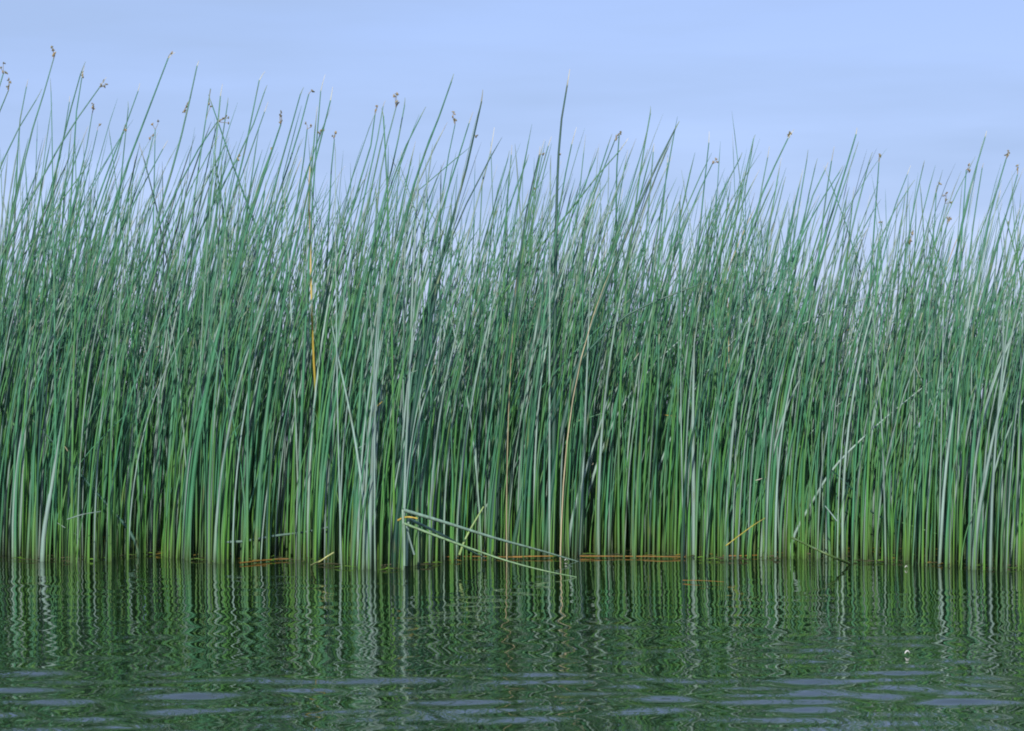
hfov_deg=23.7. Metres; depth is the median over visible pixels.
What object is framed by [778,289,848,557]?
bulrush
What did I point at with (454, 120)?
bulrush
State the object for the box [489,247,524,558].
bulrush
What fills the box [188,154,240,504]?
bulrush
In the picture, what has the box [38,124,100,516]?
bulrush
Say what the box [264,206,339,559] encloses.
bulrush
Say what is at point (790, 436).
bulrush
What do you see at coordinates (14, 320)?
bulrush bed
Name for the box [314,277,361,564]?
bulrush
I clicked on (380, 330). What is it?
bulrush
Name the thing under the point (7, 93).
bulrush
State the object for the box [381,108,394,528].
bulrush
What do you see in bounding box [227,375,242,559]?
bulrush
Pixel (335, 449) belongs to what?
bulrush
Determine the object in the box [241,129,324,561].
bulrush
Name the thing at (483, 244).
bulrush
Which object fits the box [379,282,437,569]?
bulrush
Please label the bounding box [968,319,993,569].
bulrush
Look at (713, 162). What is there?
bulrush
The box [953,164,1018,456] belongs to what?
bulrush
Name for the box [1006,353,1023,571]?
bulrush
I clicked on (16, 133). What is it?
bulrush
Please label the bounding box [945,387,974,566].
bulrush
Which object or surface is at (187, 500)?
bulrush
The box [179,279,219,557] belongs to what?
bulrush
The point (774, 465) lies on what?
bulrush
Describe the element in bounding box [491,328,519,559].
bulrush
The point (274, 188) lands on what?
bulrush
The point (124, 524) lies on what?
bulrush
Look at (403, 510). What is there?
snapped bulrush
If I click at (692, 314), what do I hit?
bulrush
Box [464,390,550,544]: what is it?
bulrush
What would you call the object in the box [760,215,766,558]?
bulrush
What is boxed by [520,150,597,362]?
bulrush
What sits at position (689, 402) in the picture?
bulrush
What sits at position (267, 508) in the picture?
bulrush
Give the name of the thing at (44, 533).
bulrush
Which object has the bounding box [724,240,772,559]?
bulrush
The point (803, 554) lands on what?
bulrush
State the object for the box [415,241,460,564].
bulrush
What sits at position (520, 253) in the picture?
bulrush
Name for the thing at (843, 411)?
bulrush
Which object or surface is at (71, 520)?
bulrush
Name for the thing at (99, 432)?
bulrush
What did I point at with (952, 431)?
bulrush
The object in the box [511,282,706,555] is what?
bulrush
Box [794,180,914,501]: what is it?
bulrush
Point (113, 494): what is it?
bulrush
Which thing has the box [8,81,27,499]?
bulrush
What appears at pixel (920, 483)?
bulrush
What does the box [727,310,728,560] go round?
bulrush
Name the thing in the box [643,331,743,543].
bulrush
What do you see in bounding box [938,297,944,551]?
bulrush
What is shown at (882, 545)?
bulrush
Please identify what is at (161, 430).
bulrush
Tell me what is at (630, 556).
floating stem
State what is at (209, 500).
bulrush
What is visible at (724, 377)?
bulrush
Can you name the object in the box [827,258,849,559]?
bulrush
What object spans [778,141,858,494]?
bulrush
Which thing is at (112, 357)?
bulrush
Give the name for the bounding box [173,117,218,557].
bulrush
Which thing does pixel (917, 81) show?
sky
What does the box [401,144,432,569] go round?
bulrush
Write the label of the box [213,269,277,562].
bulrush
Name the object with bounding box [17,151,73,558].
bulrush
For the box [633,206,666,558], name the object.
bulrush
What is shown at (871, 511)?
fallen stem
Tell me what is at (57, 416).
bulrush
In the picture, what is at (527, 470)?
bulrush
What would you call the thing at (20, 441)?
bulrush
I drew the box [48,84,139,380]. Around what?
bulrush
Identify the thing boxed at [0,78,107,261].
bulrush
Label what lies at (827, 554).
fallen stem
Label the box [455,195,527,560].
bulrush
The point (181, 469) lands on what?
bulrush
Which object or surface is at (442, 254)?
bulrush
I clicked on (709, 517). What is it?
bulrush
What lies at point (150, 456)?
bulrush
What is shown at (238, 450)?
bulrush
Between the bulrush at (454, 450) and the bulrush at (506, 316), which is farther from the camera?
the bulrush at (506, 316)
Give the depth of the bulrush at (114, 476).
8.55 m
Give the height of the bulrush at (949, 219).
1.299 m
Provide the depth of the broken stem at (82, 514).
8.35 m
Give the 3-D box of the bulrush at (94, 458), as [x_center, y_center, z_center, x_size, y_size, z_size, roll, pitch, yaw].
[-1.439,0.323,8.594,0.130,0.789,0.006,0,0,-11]
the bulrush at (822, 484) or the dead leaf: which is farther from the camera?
the bulrush at (822, 484)
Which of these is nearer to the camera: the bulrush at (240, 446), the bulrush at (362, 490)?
the bulrush at (362, 490)
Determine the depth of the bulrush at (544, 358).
8.82 m
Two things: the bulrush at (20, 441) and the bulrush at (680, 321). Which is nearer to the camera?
the bulrush at (20, 441)
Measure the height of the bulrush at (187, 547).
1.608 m
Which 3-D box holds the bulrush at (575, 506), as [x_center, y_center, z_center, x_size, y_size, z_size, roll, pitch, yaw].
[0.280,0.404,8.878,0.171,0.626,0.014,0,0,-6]
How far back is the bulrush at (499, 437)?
8.61 m
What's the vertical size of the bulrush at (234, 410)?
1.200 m
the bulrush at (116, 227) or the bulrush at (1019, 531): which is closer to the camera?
the bulrush at (1019, 531)
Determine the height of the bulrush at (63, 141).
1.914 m
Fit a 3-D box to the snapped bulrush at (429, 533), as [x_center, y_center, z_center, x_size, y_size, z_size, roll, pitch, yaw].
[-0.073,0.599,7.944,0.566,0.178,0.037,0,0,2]
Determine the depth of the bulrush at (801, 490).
8.75 m
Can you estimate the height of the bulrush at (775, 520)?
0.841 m
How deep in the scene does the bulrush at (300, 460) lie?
8.64 m
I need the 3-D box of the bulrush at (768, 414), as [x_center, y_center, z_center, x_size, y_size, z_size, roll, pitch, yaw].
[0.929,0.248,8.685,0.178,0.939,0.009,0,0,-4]
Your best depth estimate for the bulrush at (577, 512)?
8.71 m
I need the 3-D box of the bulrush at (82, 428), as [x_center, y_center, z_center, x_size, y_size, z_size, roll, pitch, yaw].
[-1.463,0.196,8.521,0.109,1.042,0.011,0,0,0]
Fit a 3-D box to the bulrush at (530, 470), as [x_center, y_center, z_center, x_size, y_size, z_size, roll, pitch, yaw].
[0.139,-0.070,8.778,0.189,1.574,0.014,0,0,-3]
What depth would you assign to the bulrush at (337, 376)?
8.25 m
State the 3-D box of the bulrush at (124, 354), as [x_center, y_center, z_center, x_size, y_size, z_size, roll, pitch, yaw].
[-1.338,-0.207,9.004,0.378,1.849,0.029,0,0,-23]
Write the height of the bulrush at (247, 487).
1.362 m
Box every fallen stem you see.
[220,526,327,543]
[791,537,849,564]
[831,470,898,522]
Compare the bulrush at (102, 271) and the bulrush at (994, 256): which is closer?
the bulrush at (994, 256)
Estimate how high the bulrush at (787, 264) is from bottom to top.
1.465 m
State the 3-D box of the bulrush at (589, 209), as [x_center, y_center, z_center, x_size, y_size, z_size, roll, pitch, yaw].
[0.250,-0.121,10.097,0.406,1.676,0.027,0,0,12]
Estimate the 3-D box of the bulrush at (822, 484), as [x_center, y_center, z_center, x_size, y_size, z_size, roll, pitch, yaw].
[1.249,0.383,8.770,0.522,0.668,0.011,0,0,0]
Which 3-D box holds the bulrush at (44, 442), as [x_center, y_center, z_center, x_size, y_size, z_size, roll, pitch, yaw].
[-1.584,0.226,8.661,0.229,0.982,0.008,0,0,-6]
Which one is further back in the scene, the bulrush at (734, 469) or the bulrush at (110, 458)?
the bulrush at (734, 469)
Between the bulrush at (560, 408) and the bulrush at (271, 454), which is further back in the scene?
the bulrush at (560, 408)
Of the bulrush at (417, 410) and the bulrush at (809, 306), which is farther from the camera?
the bulrush at (809, 306)
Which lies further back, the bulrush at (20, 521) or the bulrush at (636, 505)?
the bulrush at (20, 521)
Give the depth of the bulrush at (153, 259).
9.88 m
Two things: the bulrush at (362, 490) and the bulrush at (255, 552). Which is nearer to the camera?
the bulrush at (362, 490)
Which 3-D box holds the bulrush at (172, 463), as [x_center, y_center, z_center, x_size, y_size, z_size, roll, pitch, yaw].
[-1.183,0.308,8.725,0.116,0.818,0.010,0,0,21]
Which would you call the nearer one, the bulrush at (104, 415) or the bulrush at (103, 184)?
the bulrush at (104, 415)
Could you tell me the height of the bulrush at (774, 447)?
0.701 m
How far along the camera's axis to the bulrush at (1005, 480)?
8.13 m
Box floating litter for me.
[0,531,1020,569]
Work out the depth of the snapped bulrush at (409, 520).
8.13 m
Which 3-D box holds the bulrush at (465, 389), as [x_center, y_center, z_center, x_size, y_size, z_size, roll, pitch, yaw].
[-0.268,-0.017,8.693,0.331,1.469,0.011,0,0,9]
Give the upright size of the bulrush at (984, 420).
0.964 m
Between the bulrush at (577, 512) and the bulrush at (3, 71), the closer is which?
the bulrush at (577, 512)
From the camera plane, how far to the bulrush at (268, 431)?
8.64 m
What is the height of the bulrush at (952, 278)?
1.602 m
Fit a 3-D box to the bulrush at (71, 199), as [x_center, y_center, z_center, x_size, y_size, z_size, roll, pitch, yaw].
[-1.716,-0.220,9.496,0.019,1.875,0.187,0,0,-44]
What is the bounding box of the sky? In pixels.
[0,0,1023,364]
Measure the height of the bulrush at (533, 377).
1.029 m
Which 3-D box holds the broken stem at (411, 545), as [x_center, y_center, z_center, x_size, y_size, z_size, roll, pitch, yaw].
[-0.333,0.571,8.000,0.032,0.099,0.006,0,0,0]
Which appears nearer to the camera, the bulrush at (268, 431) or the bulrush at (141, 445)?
the bulrush at (268, 431)
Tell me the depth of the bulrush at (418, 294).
9.37 m
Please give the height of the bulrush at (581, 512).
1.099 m
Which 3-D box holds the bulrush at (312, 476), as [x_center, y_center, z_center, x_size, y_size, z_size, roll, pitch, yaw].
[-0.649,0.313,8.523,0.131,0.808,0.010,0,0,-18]
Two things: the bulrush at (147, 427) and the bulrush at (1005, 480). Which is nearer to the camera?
the bulrush at (1005, 480)
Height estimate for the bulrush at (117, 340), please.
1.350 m
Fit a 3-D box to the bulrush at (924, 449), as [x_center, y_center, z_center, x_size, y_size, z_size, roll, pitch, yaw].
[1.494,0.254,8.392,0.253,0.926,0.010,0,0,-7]
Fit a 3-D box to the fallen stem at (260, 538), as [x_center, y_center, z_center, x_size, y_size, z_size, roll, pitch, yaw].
[-0.843,0.601,8.664,0.429,0.054,0.031,0,0,-20]
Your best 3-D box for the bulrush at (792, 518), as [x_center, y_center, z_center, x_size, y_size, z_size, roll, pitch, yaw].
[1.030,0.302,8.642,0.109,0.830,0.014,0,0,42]
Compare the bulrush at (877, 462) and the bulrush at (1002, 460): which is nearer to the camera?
the bulrush at (1002, 460)
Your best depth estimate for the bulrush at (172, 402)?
8.87 m
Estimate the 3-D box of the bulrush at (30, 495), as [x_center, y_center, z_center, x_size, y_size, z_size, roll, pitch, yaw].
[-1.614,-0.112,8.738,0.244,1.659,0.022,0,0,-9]
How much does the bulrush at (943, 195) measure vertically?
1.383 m
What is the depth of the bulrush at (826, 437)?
8.67 m
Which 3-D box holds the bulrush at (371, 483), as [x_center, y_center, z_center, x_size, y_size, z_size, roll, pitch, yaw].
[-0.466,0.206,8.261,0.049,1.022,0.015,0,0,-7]
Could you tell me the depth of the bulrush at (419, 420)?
8.33 m
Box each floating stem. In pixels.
[240,558,287,563]
[433,556,521,557]
[513,556,551,556]
[580,556,683,556]
[683,580,721,581]
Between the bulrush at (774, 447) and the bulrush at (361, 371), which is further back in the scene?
the bulrush at (774, 447)
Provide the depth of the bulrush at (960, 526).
8.33 m
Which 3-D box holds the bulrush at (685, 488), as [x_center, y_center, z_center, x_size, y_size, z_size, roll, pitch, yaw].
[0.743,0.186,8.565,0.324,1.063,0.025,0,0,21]
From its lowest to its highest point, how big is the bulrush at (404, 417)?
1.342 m
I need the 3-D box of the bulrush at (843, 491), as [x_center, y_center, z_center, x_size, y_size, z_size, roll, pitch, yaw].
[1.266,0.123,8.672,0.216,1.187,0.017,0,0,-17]
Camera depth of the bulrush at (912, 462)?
8.50 m
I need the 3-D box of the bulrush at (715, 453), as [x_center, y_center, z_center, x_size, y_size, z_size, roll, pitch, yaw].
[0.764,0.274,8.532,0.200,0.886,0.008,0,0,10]
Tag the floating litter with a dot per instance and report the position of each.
(158, 552)
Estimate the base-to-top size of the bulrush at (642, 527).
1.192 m
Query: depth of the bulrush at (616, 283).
9.48 m
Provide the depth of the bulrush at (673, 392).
8.74 m
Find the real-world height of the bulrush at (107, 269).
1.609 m
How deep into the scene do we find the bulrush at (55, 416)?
8.64 m
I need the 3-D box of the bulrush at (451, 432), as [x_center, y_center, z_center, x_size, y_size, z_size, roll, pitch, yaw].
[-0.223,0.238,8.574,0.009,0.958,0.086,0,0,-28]
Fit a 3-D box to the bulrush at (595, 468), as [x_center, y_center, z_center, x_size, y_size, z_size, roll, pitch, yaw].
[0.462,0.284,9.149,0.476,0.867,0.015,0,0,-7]
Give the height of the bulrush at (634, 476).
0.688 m
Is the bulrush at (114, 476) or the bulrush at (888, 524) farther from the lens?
the bulrush at (888, 524)
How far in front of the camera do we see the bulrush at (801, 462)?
8.88 m
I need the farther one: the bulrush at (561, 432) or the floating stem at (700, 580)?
the bulrush at (561, 432)
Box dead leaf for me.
[397,516,417,520]
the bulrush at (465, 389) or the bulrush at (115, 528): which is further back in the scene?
the bulrush at (465, 389)
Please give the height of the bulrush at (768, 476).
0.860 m
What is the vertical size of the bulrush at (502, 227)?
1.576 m
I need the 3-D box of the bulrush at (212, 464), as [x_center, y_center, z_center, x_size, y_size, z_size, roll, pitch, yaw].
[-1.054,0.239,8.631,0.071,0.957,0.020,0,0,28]
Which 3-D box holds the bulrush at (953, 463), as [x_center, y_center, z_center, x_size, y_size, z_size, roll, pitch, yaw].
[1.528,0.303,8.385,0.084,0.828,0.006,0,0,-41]
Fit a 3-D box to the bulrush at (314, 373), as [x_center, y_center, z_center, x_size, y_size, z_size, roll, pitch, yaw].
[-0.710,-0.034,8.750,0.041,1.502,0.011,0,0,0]
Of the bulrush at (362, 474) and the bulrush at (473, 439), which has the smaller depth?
the bulrush at (362, 474)
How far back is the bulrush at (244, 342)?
8.52 m
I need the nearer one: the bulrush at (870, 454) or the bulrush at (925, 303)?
the bulrush at (870, 454)
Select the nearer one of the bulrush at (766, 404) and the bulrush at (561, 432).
the bulrush at (766, 404)
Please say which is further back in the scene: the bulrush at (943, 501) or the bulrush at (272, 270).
the bulrush at (272, 270)
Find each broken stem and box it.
[67,511,100,519]
[310,552,333,565]
[406,526,414,554]
[458,506,483,554]
[725,518,764,545]
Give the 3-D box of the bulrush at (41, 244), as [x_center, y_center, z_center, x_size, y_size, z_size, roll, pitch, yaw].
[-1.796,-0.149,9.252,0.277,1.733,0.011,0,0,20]
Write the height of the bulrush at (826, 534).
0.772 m
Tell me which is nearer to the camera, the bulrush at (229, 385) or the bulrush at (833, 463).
the bulrush at (229, 385)
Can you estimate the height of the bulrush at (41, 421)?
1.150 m
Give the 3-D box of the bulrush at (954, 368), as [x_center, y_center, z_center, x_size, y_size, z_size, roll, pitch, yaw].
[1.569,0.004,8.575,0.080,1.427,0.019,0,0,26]
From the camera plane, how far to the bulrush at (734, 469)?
8.59 m
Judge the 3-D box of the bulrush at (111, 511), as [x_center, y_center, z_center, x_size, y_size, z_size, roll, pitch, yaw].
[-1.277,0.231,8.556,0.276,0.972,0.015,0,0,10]
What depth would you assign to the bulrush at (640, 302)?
9.93 m
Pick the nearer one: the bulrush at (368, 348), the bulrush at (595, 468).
the bulrush at (368, 348)
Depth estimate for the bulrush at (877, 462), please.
8.50 m
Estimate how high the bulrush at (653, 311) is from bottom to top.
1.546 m
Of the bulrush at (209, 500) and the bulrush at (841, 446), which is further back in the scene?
the bulrush at (841, 446)
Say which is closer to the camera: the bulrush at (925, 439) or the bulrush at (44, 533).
the bulrush at (925, 439)
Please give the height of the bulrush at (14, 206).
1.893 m
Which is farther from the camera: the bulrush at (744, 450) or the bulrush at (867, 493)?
the bulrush at (744, 450)
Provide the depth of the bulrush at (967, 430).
8.47 m
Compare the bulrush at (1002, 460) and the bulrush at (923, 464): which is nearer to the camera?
the bulrush at (1002, 460)
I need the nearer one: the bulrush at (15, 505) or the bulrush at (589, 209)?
the bulrush at (15, 505)
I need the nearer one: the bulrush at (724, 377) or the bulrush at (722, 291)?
the bulrush at (724, 377)
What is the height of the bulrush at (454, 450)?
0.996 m
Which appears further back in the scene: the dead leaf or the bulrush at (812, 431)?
the bulrush at (812, 431)
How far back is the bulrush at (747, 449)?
8.70 m
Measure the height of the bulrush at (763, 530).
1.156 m
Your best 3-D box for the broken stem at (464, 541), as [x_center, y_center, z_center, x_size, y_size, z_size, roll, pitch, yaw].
[-0.135,0.559,8.271,0.101,0.162,0.016,0,0,-30]
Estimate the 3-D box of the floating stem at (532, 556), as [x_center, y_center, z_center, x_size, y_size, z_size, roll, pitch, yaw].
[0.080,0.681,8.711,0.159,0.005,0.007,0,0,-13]
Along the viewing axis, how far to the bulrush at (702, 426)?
8.63 m
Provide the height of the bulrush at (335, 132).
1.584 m
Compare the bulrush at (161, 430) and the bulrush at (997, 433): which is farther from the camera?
the bulrush at (161, 430)
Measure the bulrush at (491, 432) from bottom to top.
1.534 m
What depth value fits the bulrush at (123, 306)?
8.88 m
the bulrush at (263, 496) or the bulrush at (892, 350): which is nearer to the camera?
the bulrush at (263, 496)
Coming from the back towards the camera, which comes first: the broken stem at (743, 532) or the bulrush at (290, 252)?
the bulrush at (290, 252)
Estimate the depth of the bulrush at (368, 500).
8.26 m
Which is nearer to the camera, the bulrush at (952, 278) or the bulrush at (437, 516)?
the bulrush at (437, 516)
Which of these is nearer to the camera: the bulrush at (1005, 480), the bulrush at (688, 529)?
the bulrush at (1005, 480)
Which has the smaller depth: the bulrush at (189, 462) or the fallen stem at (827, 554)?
the fallen stem at (827, 554)
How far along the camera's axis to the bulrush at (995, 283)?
9.57 m
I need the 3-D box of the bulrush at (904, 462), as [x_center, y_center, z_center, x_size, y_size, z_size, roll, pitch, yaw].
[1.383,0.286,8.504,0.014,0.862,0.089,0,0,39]
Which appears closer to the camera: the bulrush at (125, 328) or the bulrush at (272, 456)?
the bulrush at (272, 456)
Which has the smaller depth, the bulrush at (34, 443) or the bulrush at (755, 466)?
the bulrush at (34, 443)
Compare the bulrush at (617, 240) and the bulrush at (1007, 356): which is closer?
the bulrush at (1007, 356)
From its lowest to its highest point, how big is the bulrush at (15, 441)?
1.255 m
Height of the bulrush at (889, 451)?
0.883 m
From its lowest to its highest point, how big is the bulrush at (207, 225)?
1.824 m
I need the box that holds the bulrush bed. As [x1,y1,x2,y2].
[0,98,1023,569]
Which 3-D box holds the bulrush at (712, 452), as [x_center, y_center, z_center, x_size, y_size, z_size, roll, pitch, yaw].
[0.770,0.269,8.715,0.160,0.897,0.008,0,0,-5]
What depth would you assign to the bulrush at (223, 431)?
8.49 m
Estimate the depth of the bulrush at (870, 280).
9.66 m
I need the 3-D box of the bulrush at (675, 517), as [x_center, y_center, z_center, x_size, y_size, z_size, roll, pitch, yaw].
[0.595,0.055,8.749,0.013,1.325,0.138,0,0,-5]
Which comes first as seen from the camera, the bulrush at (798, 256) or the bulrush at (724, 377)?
the bulrush at (724, 377)
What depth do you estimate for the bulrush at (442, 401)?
8.37 m
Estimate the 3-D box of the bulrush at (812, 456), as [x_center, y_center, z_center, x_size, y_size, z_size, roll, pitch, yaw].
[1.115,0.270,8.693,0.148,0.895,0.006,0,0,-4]
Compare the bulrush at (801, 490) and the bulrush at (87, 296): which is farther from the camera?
the bulrush at (87, 296)
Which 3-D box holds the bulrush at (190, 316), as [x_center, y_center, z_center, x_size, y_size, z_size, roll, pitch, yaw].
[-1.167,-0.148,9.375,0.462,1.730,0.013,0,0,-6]
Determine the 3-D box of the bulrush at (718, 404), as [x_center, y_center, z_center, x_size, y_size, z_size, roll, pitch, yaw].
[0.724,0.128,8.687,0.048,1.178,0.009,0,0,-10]
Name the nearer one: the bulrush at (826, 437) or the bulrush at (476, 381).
the bulrush at (476, 381)
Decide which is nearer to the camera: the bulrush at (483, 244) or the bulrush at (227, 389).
the bulrush at (227, 389)
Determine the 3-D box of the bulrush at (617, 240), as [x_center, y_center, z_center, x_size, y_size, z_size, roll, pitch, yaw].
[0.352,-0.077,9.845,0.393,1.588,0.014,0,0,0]
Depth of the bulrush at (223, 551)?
8.45 m
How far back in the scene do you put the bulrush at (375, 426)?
8.14 m
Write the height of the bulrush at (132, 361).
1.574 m
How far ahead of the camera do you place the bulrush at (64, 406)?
8.57 m
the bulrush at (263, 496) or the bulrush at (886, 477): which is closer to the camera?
the bulrush at (886, 477)
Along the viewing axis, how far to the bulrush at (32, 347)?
8.73 m
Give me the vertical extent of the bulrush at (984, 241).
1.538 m
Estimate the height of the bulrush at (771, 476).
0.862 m
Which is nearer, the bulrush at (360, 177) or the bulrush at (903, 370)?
the bulrush at (903, 370)
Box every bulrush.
[0,46,55,278]
[0,62,7,84]
[0,78,10,110]
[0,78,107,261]
[0,89,41,168]
[2,405,79,552]
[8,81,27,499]
[8,96,69,506]
[11,216,58,556]
[12,290,80,557]
[14,320,70,558]
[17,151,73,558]
[18,160,85,556]
[19,63,84,405]
[19,301,30,555]
[26,103,94,557]
[32,292,96,559]
[32,326,42,542]
[36,245,70,560]
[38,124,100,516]
[38,426,140,556]
[39,125,126,477]
[40,351,72,561]
[46,247,95,560]
[47,51,174,553]
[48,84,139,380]
[49,198,110,560]
[50,80,56,559]
[59,286,84,562]
[60,66,84,448]
[60,134,153,479]
[64,115,228,553]
[68,142,166,365]
[70,211,79,562]
[77,273,107,562]
[84,349,120,560]
[87,280,148,562]
[88,337,120,563]
[93,266,126,561]
[99,61,198,552]
[101,106,128,460]
[105,382,151,561]
[106,184,131,560]
[108,319,128,562]
[109,132,139,556]
[110,207,123,508]
[110,295,183,560]
[112,86,266,541]
[112,287,117,559]
[114,271,123,559]
[116,200,149,449]
[121,313,141,556]
[126,377,158,560]
[129,326,186,543]
[142,260,173,555]
[144,315,188,556]
[150,120,158,476]
[153,264,209,554]
[154,103,267,490]
[165,89,212,554]
[167,337,195,557]
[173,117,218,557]
[175,351,201,551]
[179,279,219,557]
[183,386,204,558]
[184,267,272,557]
[185,101,227,479]
[185,110,282,559]
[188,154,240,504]
[189,336,234,561]
[195,84,222,381]
[199,72,264,336]
[200,147,271,446]
[206,298,221,559]
[208,94,328,486]
[208,236,245,562]
[209,332,245,561]
[210,272,251,502]
[211,89,314,520]
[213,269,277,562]
[216,295,275,562]
[220,231,294,561]
[221,144,300,561]
[222,291,269,563]
[225,193,227,562]
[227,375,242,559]
[232,286,271,563]
[236,87,303,362]
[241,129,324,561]
[246,179,266,563]
[253,87,332,560]
[258,290,316,557]
[260,301,308,559]
[260,329,307,559]
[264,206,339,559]
[266,122,311,480]
[266,366,281,560]
[268,321,287,561]
[269,346,302,558]
[297,76,324,559]
[308,147,318,491]
[308,344,342,562]
[311,105,377,385]
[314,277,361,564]
[316,100,385,543]
[316,107,425,563]
[320,131,336,456]
[326,102,404,561]
[331,321,367,568]
[334,143,341,568]
[341,123,435,542]
[350,74,453,565]
[352,92,398,529]
[352,350,389,569]
[356,366,372,567]
[362,326,382,568]
[365,397,369,568]
[367,275,380,568]
[374,250,385,570]
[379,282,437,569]
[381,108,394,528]
[388,221,445,570]
[391,113,472,443]
[391,156,481,558]
[391,270,441,567]
[397,184,446,556]
[398,241,451,567]
[399,364,413,568]
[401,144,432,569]
[401,508,576,565]
[403,270,464,569]
[403,522,575,576]
[404,367,435,567]
[406,518,484,565]
[411,90,482,412]
[412,139,627,458]
[415,111,456,441]
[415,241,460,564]
[420,127,494,520]
[429,207,498,563]
[435,345,461,562]
[443,307,453,561]
[449,286,471,560]
[451,347,475,563]
[454,154,508,361]
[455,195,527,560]
[455,353,480,560]
[462,296,506,559]
[464,155,528,354]
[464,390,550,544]
[465,168,513,559]
[466,236,517,559]
[478,351,503,557]
[481,136,551,529]
[489,148,511,477]
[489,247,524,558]
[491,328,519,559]
[492,280,521,560]
[494,150,544,553]
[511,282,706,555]
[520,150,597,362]
[523,135,611,400]
[523,357,545,557]
[525,127,576,554]
[527,280,544,486]
[532,316,571,555]
[533,181,599,508]
[542,121,679,555]
[542,380,553,548]
[548,159,550,555]
[551,70,569,553]
[552,217,592,552]
[557,133,620,321]
[563,135,645,552]
[564,150,647,434]
[569,391,611,554]
[574,140,671,558]
[574,326,697,549]
[578,267,590,555]
[597,260,629,555]
[613,131,621,537]
[617,106,650,555]
[621,158,718,475]
[631,146,653,450]
[632,377,643,555]
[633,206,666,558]
[640,237,663,557]
[643,154,741,547]
[643,157,667,486]
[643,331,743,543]
[657,178,729,555]
[674,195,680,554]
[677,357,718,553]
[680,141,708,552]
[680,266,769,559]
[683,240,712,557]
[687,296,712,556]
[691,332,695,557]
[695,242,744,560]
[695,362,703,527]
[701,134,755,490]
[703,317,759,561]
[706,318,748,557]
[708,252,743,556]
[709,238,721,556]
[714,130,793,417]
[714,286,757,560]
[717,141,753,558]
[719,372,746,530]
[721,166,842,434]
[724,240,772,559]
[724,358,776,560]
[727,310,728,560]
[733,146,769,405]
[737,302,769,559]
[738,248,764,557]
[742,299,765,554]
[748,177,785,347]
[749,244,828,547]
[749,304,797,556]
[751,163,827,513]
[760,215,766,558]
[760,377,800,556]
[764,328,793,558]
[767,130,856,555]
[768,239,789,557]
[768,330,784,558]
[774,158,817,437]
[774,331,805,558]
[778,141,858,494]
[778,153,807,374]
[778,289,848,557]
[778,391,855,489]
[787,292,794,556]
[788,284,820,558]
[790,379,932,556]
[791,334,816,558]
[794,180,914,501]
[796,149,833,553]
[800,350,823,557]
[802,332,826,559]
[805,317,844,558]
[815,246,848,559]
[817,286,881,558]
[818,230,913,557]
[820,348,855,558]
[824,152,872,391]
[824,165,910,551]
[825,352,868,557]
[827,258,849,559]
[837,306,867,561]
[841,233,897,559]
[852,393,879,562]
[854,385,875,559]
[856,221,882,552]
[860,153,880,516]
[863,363,886,559]
[864,232,879,559]
[864,364,892,563]
[870,287,886,563]
[875,335,896,563]
[876,288,911,532]
[876,319,933,559]
[879,160,924,552]
[881,387,919,559]
[887,351,914,559]
[890,161,972,561]
[896,414,921,562]
[899,216,951,486]
[903,192,951,417]
[903,329,916,563]
[903,357,956,562]
[912,305,982,565]
[918,182,941,559]
[918,290,934,563]
[920,187,930,485]
[922,354,924,565]
[925,131,986,525]
[938,190,1000,565]
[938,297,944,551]
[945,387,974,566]
[947,163,983,564]
[948,150,1009,470]
[949,374,979,562]
[950,334,965,565]
[952,163,970,469]
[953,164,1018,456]
[958,275,979,566]
[966,206,1012,467]
[966,316,1021,565]
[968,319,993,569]
[970,328,1014,568]
[972,363,1012,569]
[973,296,997,569]
[985,329,1022,545]
[989,308,1009,569]
[990,287,1023,505]
[996,325,1023,570]
[1000,366,1023,571]
[1003,358,1023,567]
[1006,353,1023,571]
[1017,445,1023,570]
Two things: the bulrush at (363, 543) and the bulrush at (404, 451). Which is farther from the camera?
the bulrush at (404, 451)
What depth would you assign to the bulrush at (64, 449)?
8.51 m
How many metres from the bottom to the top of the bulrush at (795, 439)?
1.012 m
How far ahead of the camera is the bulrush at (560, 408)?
8.76 m
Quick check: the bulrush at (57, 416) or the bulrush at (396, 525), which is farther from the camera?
the bulrush at (57, 416)

